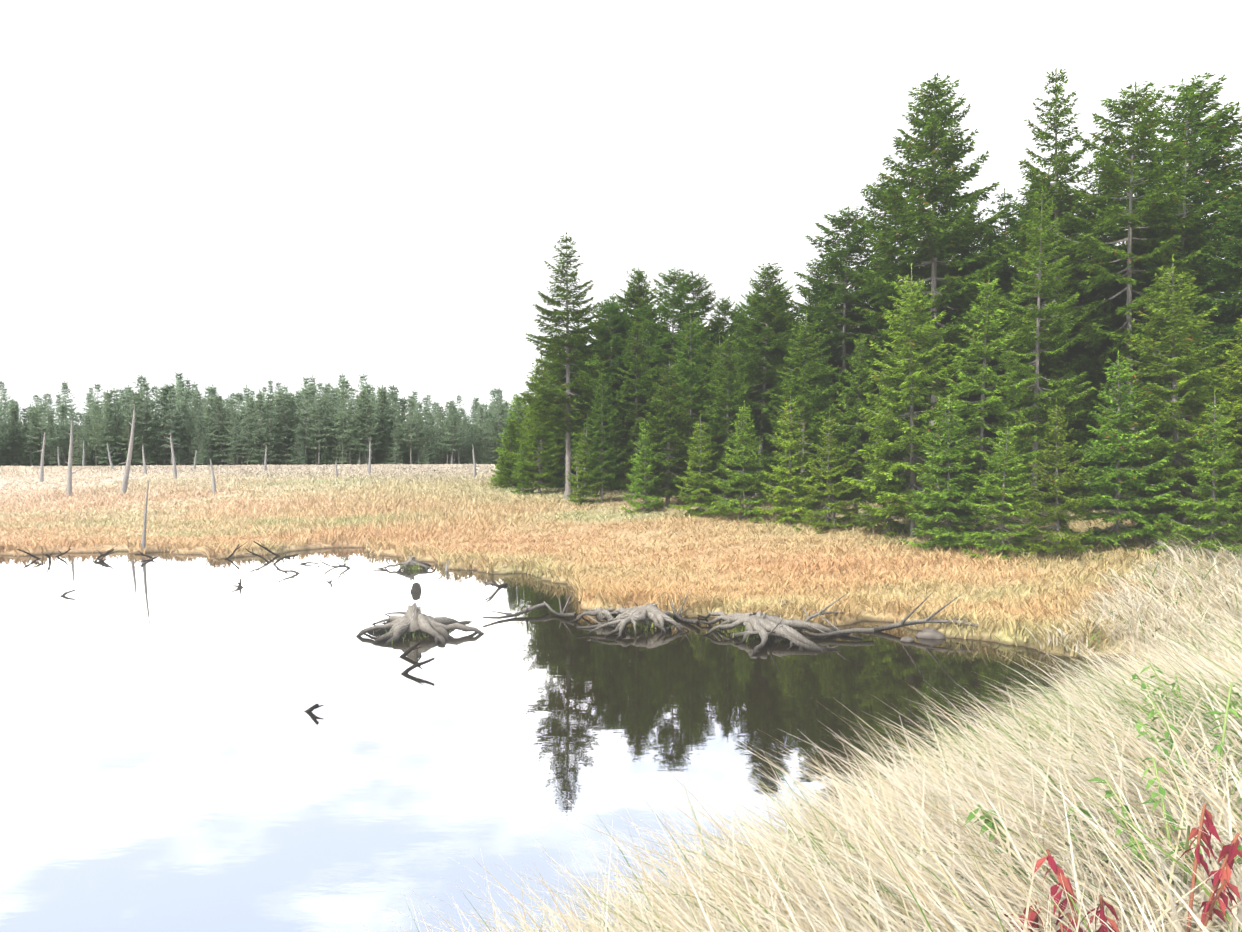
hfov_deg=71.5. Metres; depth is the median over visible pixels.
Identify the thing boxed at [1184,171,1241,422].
conifer tree
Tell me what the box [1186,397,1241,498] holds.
conifer tree
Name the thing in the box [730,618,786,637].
shore root
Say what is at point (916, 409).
conifer tree
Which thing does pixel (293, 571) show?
water stick
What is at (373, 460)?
conifer tree
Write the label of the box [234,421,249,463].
conifer tree
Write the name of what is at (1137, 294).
conifer tree
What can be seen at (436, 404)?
conifer tree
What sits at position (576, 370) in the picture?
conifer tree
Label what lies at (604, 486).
conifer tree
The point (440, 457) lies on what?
conifer tree
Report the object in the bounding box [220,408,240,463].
conifer tree
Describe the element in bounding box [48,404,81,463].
conifer tree
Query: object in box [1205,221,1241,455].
conifer tree
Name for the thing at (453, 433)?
conifer tree
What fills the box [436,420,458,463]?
conifer tree
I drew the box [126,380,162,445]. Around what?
conifer tree
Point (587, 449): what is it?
conifer tree
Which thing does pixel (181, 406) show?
conifer tree
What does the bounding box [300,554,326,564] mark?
shore debris
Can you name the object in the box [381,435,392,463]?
conifer tree
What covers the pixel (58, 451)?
marsh snag
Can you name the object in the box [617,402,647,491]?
conifer tree
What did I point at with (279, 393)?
conifer tree
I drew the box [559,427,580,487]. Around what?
conifer tree
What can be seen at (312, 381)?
conifer tree
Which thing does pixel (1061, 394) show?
conifer tree
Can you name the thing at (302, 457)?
conifer tree
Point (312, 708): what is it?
water stick
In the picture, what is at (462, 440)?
conifer tree
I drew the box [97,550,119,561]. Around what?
shore debris
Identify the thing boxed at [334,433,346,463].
conifer tree
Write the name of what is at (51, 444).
conifer tree
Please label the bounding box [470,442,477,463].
conifer tree
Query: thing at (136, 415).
conifer tree
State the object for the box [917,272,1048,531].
conifer tree
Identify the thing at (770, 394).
conifer tree
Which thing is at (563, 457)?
conifer tree
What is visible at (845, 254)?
conifer tree
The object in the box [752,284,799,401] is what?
conifer tree
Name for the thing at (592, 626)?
shore root
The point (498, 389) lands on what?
conifer tree
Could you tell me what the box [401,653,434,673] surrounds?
water stick
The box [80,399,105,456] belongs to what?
conifer tree
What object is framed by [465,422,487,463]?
conifer tree
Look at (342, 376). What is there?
conifer tree
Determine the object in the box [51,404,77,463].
conifer tree
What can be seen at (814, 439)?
conifer tree
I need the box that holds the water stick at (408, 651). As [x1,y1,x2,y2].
[400,638,424,656]
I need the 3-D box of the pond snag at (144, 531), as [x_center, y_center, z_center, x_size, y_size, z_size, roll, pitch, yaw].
[-15.341,1.564,27.743,0.332,2.298,0.188,1,1,42]
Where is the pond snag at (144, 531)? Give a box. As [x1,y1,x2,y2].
[141,481,148,549]
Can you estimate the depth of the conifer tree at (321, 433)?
142.57 m
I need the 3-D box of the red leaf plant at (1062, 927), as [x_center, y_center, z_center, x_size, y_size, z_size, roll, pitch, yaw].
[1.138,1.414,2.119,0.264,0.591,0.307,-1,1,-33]
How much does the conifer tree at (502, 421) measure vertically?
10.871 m
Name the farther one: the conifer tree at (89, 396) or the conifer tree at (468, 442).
the conifer tree at (89, 396)
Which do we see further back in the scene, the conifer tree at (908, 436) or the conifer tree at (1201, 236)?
the conifer tree at (908, 436)
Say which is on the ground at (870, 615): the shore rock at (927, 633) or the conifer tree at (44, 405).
the conifer tree at (44, 405)
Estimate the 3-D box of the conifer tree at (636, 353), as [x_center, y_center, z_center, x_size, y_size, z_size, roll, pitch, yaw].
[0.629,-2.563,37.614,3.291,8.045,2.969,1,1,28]
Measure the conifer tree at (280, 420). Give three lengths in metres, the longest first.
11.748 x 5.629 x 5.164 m
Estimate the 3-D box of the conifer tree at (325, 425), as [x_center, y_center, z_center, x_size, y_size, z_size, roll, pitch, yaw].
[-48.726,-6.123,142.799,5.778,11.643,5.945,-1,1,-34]
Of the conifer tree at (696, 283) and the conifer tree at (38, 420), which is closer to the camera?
the conifer tree at (696, 283)
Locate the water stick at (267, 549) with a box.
[253,541,279,555]
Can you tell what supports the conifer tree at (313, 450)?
on the ground at (870, 615)
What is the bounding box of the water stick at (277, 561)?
[273,554,297,564]
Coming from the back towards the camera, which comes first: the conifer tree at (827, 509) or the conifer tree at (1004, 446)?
the conifer tree at (1004, 446)
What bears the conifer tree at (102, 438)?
on the ground at (870, 615)
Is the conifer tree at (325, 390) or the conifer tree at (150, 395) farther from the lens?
the conifer tree at (150, 395)
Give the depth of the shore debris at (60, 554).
26.54 m
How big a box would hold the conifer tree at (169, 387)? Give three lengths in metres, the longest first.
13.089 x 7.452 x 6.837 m
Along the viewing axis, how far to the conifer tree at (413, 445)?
142.92 m
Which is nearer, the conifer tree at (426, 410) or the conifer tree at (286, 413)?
the conifer tree at (286, 413)
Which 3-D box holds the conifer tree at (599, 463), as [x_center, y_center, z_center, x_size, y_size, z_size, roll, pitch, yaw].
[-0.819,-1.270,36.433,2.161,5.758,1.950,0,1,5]
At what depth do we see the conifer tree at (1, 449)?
125.21 m
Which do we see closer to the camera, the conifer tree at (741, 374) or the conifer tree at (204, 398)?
the conifer tree at (741, 374)
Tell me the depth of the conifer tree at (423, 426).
142.42 m
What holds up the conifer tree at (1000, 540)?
on the ground at (870, 615)
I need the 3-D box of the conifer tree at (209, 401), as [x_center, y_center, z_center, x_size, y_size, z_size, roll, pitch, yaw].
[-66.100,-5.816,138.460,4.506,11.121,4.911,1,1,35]
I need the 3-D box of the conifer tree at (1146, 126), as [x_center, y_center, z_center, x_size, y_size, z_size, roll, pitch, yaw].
[15.912,-5.228,27.039,4.501,13.523,5.356,0,1,4]
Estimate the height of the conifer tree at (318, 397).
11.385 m
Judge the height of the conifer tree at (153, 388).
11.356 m
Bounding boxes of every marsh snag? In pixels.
[32,432,47,481]
[54,447,59,465]
[66,418,82,495]
[81,440,85,465]
[107,441,113,469]
[118,405,134,493]
[141,447,146,473]
[164,433,178,478]
[193,450,199,468]
[207,460,216,492]
[264,445,266,469]
[334,460,337,475]
[368,440,372,472]
[472,448,476,476]
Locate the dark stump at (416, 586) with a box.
[410,582,421,591]
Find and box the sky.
[0,0,1241,425]
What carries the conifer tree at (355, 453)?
on the ground at (870, 615)
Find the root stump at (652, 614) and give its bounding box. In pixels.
[587,602,688,640]
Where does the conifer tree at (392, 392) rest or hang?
on the ground at (870, 615)
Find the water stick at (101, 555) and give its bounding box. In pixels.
[97,545,116,558]
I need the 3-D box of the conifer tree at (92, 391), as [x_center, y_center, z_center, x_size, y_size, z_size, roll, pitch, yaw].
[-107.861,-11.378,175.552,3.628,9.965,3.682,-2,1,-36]
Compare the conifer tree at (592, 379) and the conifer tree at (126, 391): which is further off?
the conifer tree at (126, 391)
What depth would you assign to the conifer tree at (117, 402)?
132.64 m
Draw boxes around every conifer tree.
[0,381,10,416]
[0,388,9,422]
[0,401,12,464]
[0,408,23,462]
[0,414,11,450]
[0,415,10,451]
[0,444,7,464]
[1,400,26,464]
[1,402,25,464]
[3,425,24,464]
[4,399,21,435]
[16,421,30,464]
[18,408,33,464]
[18,409,40,464]
[19,403,35,453]
[19,407,39,464]
[21,406,52,464]
[22,422,40,464]
[22,427,47,464]
[24,411,48,464]
[25,406,58,463]
[31,395,38,407]
[35,402,58,436]
[36,397,47,424]
[36,409,63,464]
[39,393,55,424]
[46,417,61,456]
[46,420,63,463]
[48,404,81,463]
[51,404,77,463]
[54,394,66,440]
[55,381,76,420]
[55,383,77,414]
[55,425,68,463]
[59,424,69,461]
[64,412,91,460]
[65,407,81,454]
[68,425,82,459]
[72,430,87,464]
[74,412,86,452]
[74,412,98,464]
[77,392,92,434]
[79,402,104,459]
[80,397,102,442]
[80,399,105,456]
[80,403,105,460]
[81,387,97,420]
[82,383,103,409]
[85,440,93,464]
[86,426,102,463]
[89,422,102,464]
[90,390,122,448]
[91,403,122,462]
[93,388,136,464]
[93,403,122,464]
[99,415,124,463]
[105,408,127,464]
[111,394,131,463]
[112,413,127,462]
[113,391,141,427]
[115,392,153,464]
[116,414,142,453]
[117,388,123,399]
[121,408,145,463]
[123,387,138,415]
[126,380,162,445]
[126,391,151,463]
[126,409,149,464]
[132,424,152,464]
[133,375,159,411]
[137,385,157,420]
[137,408,160,463]
[140,401,159,463]
[146,385,181,463]
[147,383,193,463]
[148,386,159,411]
[148,399,159,447]
[149,390,166,455]
[149,416,162,463]
[150,386,181,461]
[151,388,188,463]
[166,372,190,409]
[168,415,189,461]
[170,379,189,419]
[170,427,187,463]
[173,387,200,445]
[173,390,205,463]
[175,435,189,463]
[176,404,194,455]
[178,396,189,442]
[180,417,200,463]
[181,386,202,456]
[181,399,202,456]
[183,378,191,425]
[185,389,210,463]
[185,414,209,462]
[186,382,199,420]
[191,406,216,463]
[194,396,222,454]
[196,435,209,463]
[198,386,215,411]
[199,401,228,463]
[202,387,213,419]
[203,394,236,463]
[204,433,217,463]
[206,398,234,463]
[207,384,217,420]
[213,406,236,463]
[220,400,246,463]
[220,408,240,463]
[223,394,243,461]
[226,392,240,420]
[226,420,243,463]
[226,439,236,463]
[228,412,249,441]
[230,392,244,418]
[230,427,246,463]
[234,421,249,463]
[237,398,268,463]
[238,403,253,459]
[238,417,256,463]
[240,385,249,413]
[240,396,257,436]
[242,402,276,463]
[246,389,276,463]
[249,429,263,463]
[256,390,288,463]
[256,404,280,449]
[257,393,266,422]
[261,386,267,400]
[262,395,283,458]
[264,398,290,463]
[265,377,273,400]
[265,393,291,463]
[267,390,301,463]
[268,390,293,463]
[274,381,282,396]
[274,394,305,461]
[279,399,301,450]
[280,398,307,459]
[283,394,309,458]
[287,431,304,463]
[288,399,314,455]
[289,390,319,462]
[289,411,310,463]
[291,425,307,463]
[292,434,304,463]
[294,389,302,410]
[297,386,313,420]
[298,376,309,390]
[298,386,332,453]
[300,445,306,463]
[301,408,329,463]
[303,394,333,463]
[303,410,321,463]
[307,403,330,462]
[307,407,327,461]
[308,399,330,463]
[309,374,317,394]
[309,396,341,463]
[311,393,338,437]
[315,381,323,402]
[316,430,334,463]
[317,387,346,463]
[321,406,340,463]
[322,382,331,402]
[322,383,336,451]
[323,388,356,463]
[324,378,357,463]
[326,388,352,461]
[328,412,354,463]
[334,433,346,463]
[337,373,355,407]
[338,402,358,463]
[339,410,357,463]
[344,387,357,450]
[345,401,375,463]
[346,392,381,459]
[347,389,378,463]
[347,435,362,463]
[348,395,371,463]
[350,402,382,463]
[352,374,374,401]
[352,402,379,462]
[354,383,380,457]
[355,413,375,463]
[356,440,368,462]
[366,386,398,451]
[369,384,396,463]
[369,415,391,463]
[371,395,399,463]
[372,447,379,463]
[375,384,409,463]
[380,393,403,447]
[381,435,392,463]
[382,395,401,458]
[384,396,403,437]
[384,415,410,463]
[384,423,399,461]
[387,429,402,463]
[391,395,417,463]
[391,397,412,444]
[391,421,408,462]
[397,399,424,463]
[400,435,409,463]
[402,410,421,463]
[404,395,417,429]
[406,402,419,440]
[406,420,420,463]
[408,401,432,463]
[408,423,424,454]
[411,389,420,413]
[413,412,434,460]
[414,418,427,461]
[415,403,429,457]
[415,403,438,460]
[415,427,434,463]
[419,397,431,428]
[421,414,443,463]
[422,393,435,424]
[422,411,437,463]
[428,406,451,463]
[429,403,436,423]
[429,409,450,460]
[433,400,439,432]
[434,400,463,463]
[434,412,451,461]
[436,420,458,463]
[437,442,445,463]
[439,404,466,463]
[442,405,463,463]
[445,414,469,463]
[445,419,467,463]
[447,418,459,447]
[455,396,466,417]
[456,418,470,462]
[459,408,469,452]
[459,423,477,463]
[462,426,475,461]
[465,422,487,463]
[465,425,477,454]
[466,399,477,423]
[467,396,483,434]
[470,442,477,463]
[471,404,483,452]
[471,407,485,455]
[473,403,490,459]
[477,411,494,456]
[478,438,490,463]
[483,389,496,407]
[484,396,507,456]
[484,417,499,463]
[486,409,501,462]
[486,413,501,461]
[487,391,537,484]
[487,403,506,460]
[488,449,511,488]
[489,387,503,406]
[489,405,506,452]
[495,420,522,487]
[496,403,521,446]
[497,417,520,486]
[501,400,509,424]
[504,354,573,487]
[507,443,537,494]
[513,392,565,493]
[516,232,619,499]
[520,393,552,480]
[523,343,557,447]
[536,380,585,489]
[544,327,577,473]
[547,323,587,484]
[547,434,574,487]
[559,345,623,484]
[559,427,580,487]
[566,425,604,505]
[571,320,628,449]
[571,403,611,490]
[572,298,653,484]
[572,299,642,415]
[579,368,625,502]
[579,378,627,479]
[586,439,615,491]
[589,394,632,490]
[597,267,675,422]
[605,415,641,490]
[607,293,619,372]
[609,316,666,493]
[613,303,679,424]
[614,293,652,397]
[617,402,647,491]
[621,418,671,513]
[627,267,713,489]
[627,357,706,507]
[633,429,673,490]
[649,405,682,490]
[650,309,731,499]
[652,321,671,435]
[660,299,725,436]
[663,380,712,485]
[669,270,728,365]
[669,412,728,517]
[683,369,721,494]
[692,332,762,507]
[693,302,708,331]
[693,334,753,492]
[696,321,735,386]
[702,296,744,373]
[705,262,810,497]
[705,400,772,522]
[711,398,750,495]
[713,371,769,494]
[717,352,753,491]
[722,358,794,495]
[723,336,753,490]
[728,306,751,339]
[730,291,763,345]
[746,301,798,490]
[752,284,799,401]
[752,321,833,498]
[753,389,816,524]
[755,311,855,503]
[758,354,797,451]
[783,206,897,474]
[783,258,856,425]
[786,278,870,496]
[791,351,842,497]
[792,412,861,533]
[797,289,874,418]
[818,306,866,436]
[820,333,890,522]
[823,398,869,498]
[831,435,863,500]
[835,176,921,494]
[835,374,873,474]
[838,266,895,411]
[841,263,984,536]
[843,73,1034,506]
[848,229,899,439]
[850,400,919,538]
[853,297,965,488]
[858,410,885,501]
[883,247,961,422]
[897,210,977,388]
[897,412,926,497]
[899,390,998,549]
[908,365,988,503]
[908,393,946,488]
[916,348,985,489]
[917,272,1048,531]
[919,417,991,449]
[921,310,1004,460]
[924,190,1021,502]
[950,224,1014,397]
[951,423,1052,559]
[958,188,1049,483]
[962,183,1109,384]
[971,432,999,503]
[977,68,1137,504]
[977,211,1067,478]
[980,185,1095,521]
[984,434,1029,509]
[986,418,997,483]
[990,416,1027,503]
[993,370,1075,509]
[1004,187,1116,329]
[1012,398,1103,563]
[1017,323,1051,478]
[1020,271,1140,498]
[1021,288,1109,502]
[1043,81,1218,509]
[1059,148,1155,398]
[1059,350,1190,555]
[1060,350,1132,508]
[1062,341,1115,470]
[1074,135,1229,430]
[1074,360,1152,511]
[1087,162,1203,332]
[1090,253,1241,528]
[1098,72,1241,496]
[1102,394,1172,510]
[1109,102,1241,507]
[1111,242,1216,437]
[1129,277,1234,495]
[1139,238,1236,460]
[1162,390,1241,561]
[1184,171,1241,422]
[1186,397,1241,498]
[1192,315,1241,519]
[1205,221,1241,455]
[1229,497,1241,543]
[1232,295,1241,316]
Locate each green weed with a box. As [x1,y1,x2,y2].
[797,831,882,916]
[963,802,1122,897]
[1087,757,1241,926]
[1130,662,1241,750]
[1135,682,1241,819]
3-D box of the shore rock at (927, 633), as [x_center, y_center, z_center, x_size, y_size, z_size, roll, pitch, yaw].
[5.414,2.971,15.083,0.503,0.284,0.276,0,1,7]
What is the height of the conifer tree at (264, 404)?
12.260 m
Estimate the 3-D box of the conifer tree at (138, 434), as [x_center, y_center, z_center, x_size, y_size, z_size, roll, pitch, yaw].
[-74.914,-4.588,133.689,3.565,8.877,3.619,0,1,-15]
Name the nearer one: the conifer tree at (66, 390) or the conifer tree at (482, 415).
the conifer tree at (482, 415)
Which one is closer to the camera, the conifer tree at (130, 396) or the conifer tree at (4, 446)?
the conifer tree at (4, 446)
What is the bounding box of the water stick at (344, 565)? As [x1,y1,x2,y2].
[337,561,350,567]
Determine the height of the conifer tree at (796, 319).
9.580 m
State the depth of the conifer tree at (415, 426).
140.17 m
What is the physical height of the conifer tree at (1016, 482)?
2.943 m
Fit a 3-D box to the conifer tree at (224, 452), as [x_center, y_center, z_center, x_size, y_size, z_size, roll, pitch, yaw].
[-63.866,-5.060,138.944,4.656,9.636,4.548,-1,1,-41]
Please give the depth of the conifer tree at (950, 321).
31.79 m
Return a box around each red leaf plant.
[1003,901,1044,931]
[1034,849,1119,931]
[1056,923,1073,931]
[1178,804,1241,931]
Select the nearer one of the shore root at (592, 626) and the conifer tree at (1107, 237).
the shore root at (592, 626)
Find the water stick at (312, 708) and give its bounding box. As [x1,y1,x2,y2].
[304,704,323,711]
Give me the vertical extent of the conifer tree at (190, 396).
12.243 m
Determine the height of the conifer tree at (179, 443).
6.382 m
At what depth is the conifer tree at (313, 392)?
152.47 m
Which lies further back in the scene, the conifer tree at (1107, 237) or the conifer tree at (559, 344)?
the conifer tree at (559, 344)
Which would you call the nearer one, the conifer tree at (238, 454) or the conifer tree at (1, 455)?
the conifer tree at (1, 455)
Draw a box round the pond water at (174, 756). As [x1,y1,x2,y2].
[0,548,1153,931]
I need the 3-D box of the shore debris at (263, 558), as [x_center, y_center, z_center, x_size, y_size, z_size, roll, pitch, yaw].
[-10.720,2.700,25.311,1.126,0.516,0.460,1,1,34]
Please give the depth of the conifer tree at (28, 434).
129.62 m
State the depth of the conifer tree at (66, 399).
177.00 m
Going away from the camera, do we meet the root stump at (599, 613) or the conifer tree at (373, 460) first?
the root stump at (599, 613)
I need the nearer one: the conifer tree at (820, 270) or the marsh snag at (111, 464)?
the conifer tree at (820, 270)
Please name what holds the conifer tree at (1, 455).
on the ground at (870, 615)
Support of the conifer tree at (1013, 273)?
on the ground at (870, 615)
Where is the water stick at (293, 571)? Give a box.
[276,569,299,573]
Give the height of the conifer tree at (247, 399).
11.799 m
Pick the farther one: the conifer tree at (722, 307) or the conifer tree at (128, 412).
the conifer tree at (128, 412)
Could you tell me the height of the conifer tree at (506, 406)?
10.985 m
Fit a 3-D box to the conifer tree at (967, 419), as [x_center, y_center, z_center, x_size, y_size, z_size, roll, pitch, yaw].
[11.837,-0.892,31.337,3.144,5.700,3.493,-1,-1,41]
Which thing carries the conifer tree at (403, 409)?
on the ground at (870, 615)
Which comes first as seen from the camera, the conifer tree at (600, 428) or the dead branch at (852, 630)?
the dead branch at (852, 630)
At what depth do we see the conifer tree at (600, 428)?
43.11 m
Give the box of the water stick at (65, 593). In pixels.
[61,590,75,595]
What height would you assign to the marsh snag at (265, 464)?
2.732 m
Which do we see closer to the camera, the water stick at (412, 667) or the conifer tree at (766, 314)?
the water stick at (412, 667)
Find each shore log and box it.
[477,603,549,618]
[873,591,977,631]
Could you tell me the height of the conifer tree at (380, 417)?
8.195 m
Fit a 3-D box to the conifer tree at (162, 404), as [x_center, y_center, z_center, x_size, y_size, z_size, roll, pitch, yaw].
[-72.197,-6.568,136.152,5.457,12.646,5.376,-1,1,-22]
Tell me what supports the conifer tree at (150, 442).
on the ground at (870, 615)
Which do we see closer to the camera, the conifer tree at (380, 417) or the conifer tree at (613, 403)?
the conifer tree at (613, 403)
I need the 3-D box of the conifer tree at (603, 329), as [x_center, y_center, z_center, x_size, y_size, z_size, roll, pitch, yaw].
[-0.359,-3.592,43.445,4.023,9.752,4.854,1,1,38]
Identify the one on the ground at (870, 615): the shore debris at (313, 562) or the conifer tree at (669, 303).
the conifer tree at (669, 303)
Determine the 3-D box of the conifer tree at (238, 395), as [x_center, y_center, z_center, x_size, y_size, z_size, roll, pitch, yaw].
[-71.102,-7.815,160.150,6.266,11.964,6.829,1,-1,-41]
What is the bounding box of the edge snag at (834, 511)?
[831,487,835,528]
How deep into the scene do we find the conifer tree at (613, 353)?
43.53 m
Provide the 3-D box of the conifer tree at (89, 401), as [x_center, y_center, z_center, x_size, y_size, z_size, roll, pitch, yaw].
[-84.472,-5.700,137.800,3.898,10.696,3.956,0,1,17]
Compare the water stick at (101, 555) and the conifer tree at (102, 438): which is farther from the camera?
the conifer tree at (102, 438)
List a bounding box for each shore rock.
[900,636,913,641]
[916,628,945,638]
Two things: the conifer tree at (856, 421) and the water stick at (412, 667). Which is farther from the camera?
the conifer tree at (856, 421)
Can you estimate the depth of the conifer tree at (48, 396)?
164.84 m
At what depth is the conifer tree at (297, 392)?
158.70 m
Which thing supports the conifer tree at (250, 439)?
on the ground at (870, 615)
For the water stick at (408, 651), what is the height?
0.383 m
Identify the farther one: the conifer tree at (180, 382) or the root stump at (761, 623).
the conifer tree at (180, 382)
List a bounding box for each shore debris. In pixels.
[17,549,40,558]
[56,549,70,556]
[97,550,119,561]
[135,549,155,558]
[226,541,247,558]
[246,549,269,562]
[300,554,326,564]
[318,559,339,566]
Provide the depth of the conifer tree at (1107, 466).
27.90 m
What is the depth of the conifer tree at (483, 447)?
142.36 m
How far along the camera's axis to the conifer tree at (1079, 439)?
28.32 m
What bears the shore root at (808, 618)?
in the pond water at (174, 756)
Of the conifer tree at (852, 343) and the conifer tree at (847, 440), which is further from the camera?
the conifer tree at (852, 343)
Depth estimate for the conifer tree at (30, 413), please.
128.38 m
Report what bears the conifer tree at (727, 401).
on the ground at (870, 615)
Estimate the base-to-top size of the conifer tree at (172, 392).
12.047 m
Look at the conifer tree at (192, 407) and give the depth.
152.72 m
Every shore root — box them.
[478,574,506,587]
[543,592,576,616]
[576,615,625,630]
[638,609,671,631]
[671,586,700,624]
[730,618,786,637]
[796,591,849,632]
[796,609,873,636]
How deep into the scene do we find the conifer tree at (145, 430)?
136.55 m
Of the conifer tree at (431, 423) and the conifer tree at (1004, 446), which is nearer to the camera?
the conifer tree at (1004, 446)
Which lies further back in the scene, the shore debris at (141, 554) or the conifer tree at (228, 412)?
the conifer tree at (228, 412)
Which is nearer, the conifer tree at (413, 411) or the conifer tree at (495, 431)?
the conifer tree at (495, 431)
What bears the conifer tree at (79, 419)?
on the ground at (870, 615)
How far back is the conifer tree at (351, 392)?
162.44 m
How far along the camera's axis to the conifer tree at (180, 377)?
180.02 m
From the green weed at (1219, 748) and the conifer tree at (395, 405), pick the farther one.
the conifer tree at (395, 405)
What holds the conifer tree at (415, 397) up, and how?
on the ground at (870, 615)
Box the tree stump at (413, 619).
[356,602,484,644]
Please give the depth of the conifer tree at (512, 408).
141.96 m
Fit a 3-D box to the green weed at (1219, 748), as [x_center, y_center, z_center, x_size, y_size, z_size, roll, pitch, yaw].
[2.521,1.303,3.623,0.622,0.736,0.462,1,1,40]
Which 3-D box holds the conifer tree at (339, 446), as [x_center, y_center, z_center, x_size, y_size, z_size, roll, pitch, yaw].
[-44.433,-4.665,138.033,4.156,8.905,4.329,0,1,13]
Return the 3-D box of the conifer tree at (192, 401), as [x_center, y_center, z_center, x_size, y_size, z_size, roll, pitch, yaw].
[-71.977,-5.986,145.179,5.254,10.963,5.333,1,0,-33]
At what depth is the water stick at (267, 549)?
26.74 m
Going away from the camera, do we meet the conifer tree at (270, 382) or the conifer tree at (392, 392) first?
the conifer tree at (392, 392)
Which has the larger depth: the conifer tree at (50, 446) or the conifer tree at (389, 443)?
the conifer tree at (389, 443)
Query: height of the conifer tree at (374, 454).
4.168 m
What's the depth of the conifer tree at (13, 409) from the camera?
128.24 m
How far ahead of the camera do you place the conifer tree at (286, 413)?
138.51 m
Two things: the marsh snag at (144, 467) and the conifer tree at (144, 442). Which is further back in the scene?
the conifer tree at (144, 442)
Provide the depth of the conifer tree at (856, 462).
27.40 m
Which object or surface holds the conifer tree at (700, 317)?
on the ground at (870, 615)
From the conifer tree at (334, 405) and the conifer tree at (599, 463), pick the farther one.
the conifer tree at (334, 405)
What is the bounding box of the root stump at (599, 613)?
[569,607,614,621]
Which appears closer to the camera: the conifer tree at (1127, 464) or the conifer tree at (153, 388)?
the conifer tree at (1127, 464)
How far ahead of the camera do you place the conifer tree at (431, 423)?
139.70 m
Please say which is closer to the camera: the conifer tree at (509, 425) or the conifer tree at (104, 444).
the conifer tree at (509, 425)
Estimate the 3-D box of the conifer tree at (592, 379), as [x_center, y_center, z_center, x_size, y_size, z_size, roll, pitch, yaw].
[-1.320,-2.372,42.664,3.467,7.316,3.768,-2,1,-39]
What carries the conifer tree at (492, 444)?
on the ground at (870, 615)
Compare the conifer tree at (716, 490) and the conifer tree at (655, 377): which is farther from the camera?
the conifer tree at (655, 377)
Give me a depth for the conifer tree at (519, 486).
41.62 m
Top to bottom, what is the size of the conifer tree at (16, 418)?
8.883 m
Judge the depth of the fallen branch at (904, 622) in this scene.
15.32 m
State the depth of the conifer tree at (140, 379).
170.40 m
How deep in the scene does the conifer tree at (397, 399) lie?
146.71 m
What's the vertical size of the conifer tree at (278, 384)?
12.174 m
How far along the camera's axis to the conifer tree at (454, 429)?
139.29 m
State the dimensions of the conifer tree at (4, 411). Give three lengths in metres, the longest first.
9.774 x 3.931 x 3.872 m
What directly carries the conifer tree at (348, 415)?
on the ground at (870, 615)
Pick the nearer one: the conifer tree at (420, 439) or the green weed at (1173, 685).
the green weed at (1173, 685)
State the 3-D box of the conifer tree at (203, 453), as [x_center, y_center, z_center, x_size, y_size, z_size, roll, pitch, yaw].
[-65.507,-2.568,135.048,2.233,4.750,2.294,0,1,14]
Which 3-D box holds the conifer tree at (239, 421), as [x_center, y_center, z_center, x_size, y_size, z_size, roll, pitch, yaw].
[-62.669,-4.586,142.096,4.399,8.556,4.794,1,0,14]
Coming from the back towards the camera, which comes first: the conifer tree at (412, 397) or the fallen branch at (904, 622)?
the conifer tree at (412, 397)
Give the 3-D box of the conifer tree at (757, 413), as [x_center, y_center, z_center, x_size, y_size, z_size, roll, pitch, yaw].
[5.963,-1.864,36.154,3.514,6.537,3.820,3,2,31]
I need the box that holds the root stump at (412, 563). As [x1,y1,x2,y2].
[371,554,435,571]
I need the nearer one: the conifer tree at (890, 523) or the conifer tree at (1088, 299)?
the conifer tree at (890, 523)
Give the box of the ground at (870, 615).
[0,425,1240,664]
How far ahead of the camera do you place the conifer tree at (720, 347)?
37.90 m
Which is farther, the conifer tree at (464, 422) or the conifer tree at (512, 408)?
the conifer tree at (464, 422)
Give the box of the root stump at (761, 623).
[697,611,864,656]
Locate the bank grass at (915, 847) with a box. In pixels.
[349,509,1241,931]
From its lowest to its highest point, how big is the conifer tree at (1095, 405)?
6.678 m
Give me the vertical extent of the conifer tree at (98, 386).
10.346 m
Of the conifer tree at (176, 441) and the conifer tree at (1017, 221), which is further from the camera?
the conifer tree at (176, 441)
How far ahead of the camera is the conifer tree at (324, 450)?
138.61 m
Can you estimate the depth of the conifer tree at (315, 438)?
138.40 m
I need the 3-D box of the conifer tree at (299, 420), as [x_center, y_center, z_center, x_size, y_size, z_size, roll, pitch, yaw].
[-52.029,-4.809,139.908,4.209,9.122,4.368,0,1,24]
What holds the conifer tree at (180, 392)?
on the ground at (870, 615)
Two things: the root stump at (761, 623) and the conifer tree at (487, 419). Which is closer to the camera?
the root stump at (761, 623)
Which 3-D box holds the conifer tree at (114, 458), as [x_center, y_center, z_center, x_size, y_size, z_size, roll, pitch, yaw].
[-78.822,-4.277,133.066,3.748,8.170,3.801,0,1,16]
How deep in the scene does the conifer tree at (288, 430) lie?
141.60 m
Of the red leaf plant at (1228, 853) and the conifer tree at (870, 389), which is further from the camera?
the conifer tree at (870, 389)
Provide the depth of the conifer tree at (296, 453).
138.56 m
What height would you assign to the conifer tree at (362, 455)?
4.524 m
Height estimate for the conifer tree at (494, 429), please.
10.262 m
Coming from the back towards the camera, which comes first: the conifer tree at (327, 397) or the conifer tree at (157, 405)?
the conifer tree at (157, 405)

